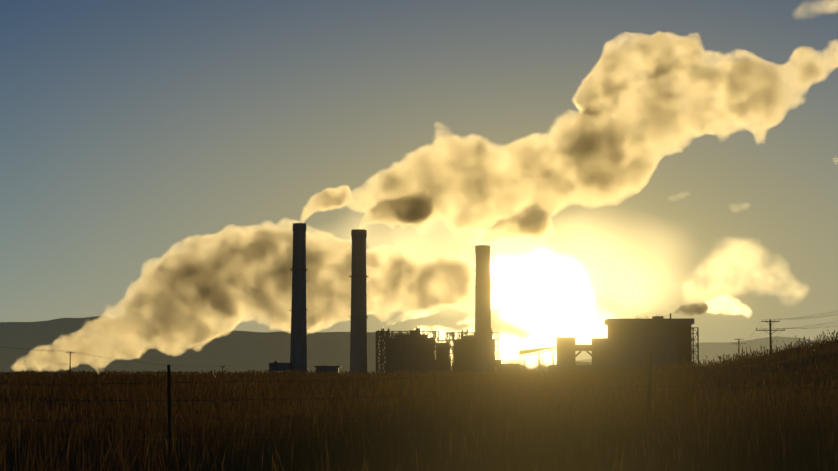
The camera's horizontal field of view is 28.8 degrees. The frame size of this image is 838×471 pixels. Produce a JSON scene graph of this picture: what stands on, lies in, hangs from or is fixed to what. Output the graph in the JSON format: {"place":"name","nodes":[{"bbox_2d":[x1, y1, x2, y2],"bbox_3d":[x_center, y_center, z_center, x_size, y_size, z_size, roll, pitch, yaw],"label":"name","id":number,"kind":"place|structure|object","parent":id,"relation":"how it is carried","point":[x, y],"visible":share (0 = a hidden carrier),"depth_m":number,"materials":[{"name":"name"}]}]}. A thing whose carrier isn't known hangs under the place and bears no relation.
{"place":"outdoors","nodes":[
{"label":"outdoors","id":0,"kind":"place"},
{"bbox_2d":[269,361,290,374],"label":"pump house","id":1,"kind":"structure","parent":0,"point":[276,366],"depth_m":1980.42,"materials":[{"name":"grey concrete"}]},
{"bbox_2d":[0,316,591,372],"bbox_3d":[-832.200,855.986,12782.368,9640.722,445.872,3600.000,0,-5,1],"label":"mountain","id":2,"kind":"structure","parent":0,"point":[238,351],"depth_m":11607.42,"materials":[{"name":"grey stone"}]},
{"bbox_2d":[314,364,341,373],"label":"control house","id":3,"kind":"structure","parent":0,"point":[323,369],"depth_m":1979.52,"materials":[{"name":"grey concrete"}]},
{"bbox_2d":[0,0,837,371],"label":"sky","id":4,"kind":"structure","parent":0,"point":[160,160],"materials":[{"name":"blue"}]},
{"bbox_2d":[0,341,837,470],"bbox_3d":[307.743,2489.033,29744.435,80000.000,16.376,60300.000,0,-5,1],"label":"ground","id":5,"kind":"structure","parent":0,"point":[788,365],"depth_m":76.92,"materials":[{"name":"brown plant"}]},
{"bbox_2d":[66,351,74,372],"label":"power pole","id":6,"kind":"object","parent":5,"relation":"on","point":[70,352],"visible":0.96,"depth_m":419.62,"materials":[{"name":"brown wood"}]},
{"bbox_2d":[167,364,171,466],"bbox_3d":[-3.483,2.689,22.884,0.131,1.751,0.047,0,-5,-5],"label":"fence post","id":7,"kind":"object","parent":5,"relation":"on","point":[169,396],"visible":0.83,"depth_m":22.89,"materials":[{"name":"brown wood"}]},
{"bbox_2d":[0,368,837,439],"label":"barbed wire","id":8,"kind":"object","parent":7,"relation":"attached to","point":[414,396],"visible":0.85,"depth_m":22.84,"materials":[{"name":"grey metal"}]},
{"bbox_2d":[290,223,307,374],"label":"chimney","id":9,"kind":"object","parent":5,"relation":"on","point":[298,347],"visible":0.94,"depth_m":1994.65,"materials":[{"name":"concrete"}]},
{"bbox_2d":[349,229,368,375],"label":"chimney","id":10,"kind":"object","parent":5,"relation":"on","point":[358,343],"visible":1,"depth_m":2033.13,"materials":[{"name":"concrete"}]},
{"bbox_2d":[376,327,442,374],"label":"boiler house","id":11,"kind":"structure","parent":5,"relation":"on","point":[414,350],"depth_m":2053.97,"materials":[{"name":"grey metal"}]},
{"bbox_2d":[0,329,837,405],"bbox_3d":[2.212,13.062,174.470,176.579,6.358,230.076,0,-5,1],"label":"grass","id":12,"kind":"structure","parent":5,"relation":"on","point":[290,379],"depth_m":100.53,"materials":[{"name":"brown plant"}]},
{"bbox_2d":[445,329,500,374],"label":"boiler house","id":13,"kind":"structure","parent":5,"relation":"on","point":[463,352],"depth_m":2112.95,"materials":[{"name":"grey metal"}]},
{"bbox_2d":[435,340,519,373],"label":"turbine hall link","id":14,"kind":"object","parent":5,"relation":"on","point":[444,351],"visible":0.65,"depth_m":2072.81,"materials":[{"name":"grey metal"}]},
{"bbox_2d":[473,245,492,374],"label":"chimney","id":15,"kind":"object","parent":5,"relation":"on","point":[482,328],"visible":0.92,"depth_m":2090.44,"materials":[{"name":"concrete"}]},
{"bbox_2d":[645,350,652,451],"bbox_3d":[3.200,2.478,22.817,0.180,1.750,0.055,-3,-5,29],"label":"fence post","id":16,"kind":"object","parent":5,"relation":"on","point":[649,377],"visible":0.62,"depth_m":22.82,"materials":[{"name":"brown wood"}]},
{"bbox_2d":[604,313,693,373],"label":"industrial building","id":17,"kind":"structure","parent":5,"relation":"on","point":[634,341],"depth_m":1942.96,"materials":[{"name":"grey metal"}]},
{"bbox_2d":[678,327,698,366],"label":"scaffold tower","id":18,"kind":"structure","parent":5,"relation":"on","point":[688,339],"depth_m":1937.03,"materials":[{"name":"grey metal"}]},
{"bbox_2d":[756,319,784,351],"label":"power pole","id":19,"kind":"object","parent":5,"relation":"on","point":[770,324],"visible":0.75,"depth_m":260.85,"materials":[{"name":"brown wood"}]},
{"bbox_2d":[732,321,780,346],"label":"power line","id":20,"kind":"object","parent":19,"relation":"attached to","point":[758,337],"visible":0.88,"depth_m":327.28,"materials":[{"name":"grey metal"}]},
{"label":"power pole","id":21,"kind":"object","parent":5,"relation":"on","visible":0},
{"bbox_2d":[764,310,837,328],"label":"power line","id":22,"kind":"object","parent":21,"relation":"attached to","point":[802,326],"visible":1,"depth_m":233.70,"materials":[{"name":"grey metal"}]},
{"bbox_2d":[519,346,556,372],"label":"coal conveyor","id":23,"kind":"object","parent":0,"point":[522,352],"visible":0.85,"depth_m":1956.15,"materials":[{"name":"grey metal"}]},
{"bbox_2d":[548,337,610,373],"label":"industrial building","id":24,"kind":"structure","parent":0,"point":[599,348],"depth_m":1946.04,"materials":[{"name":"grey concrete"}]},
{"bbox_2d":[581,337,813,361],"bbox_3d":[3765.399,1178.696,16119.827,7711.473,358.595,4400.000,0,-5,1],"label":"hills","id":25,"kind":"structure","parent":0,"point":[737,349],"depth_m":16056.53,"materials":[{"name":"brown plant"}]}
]}

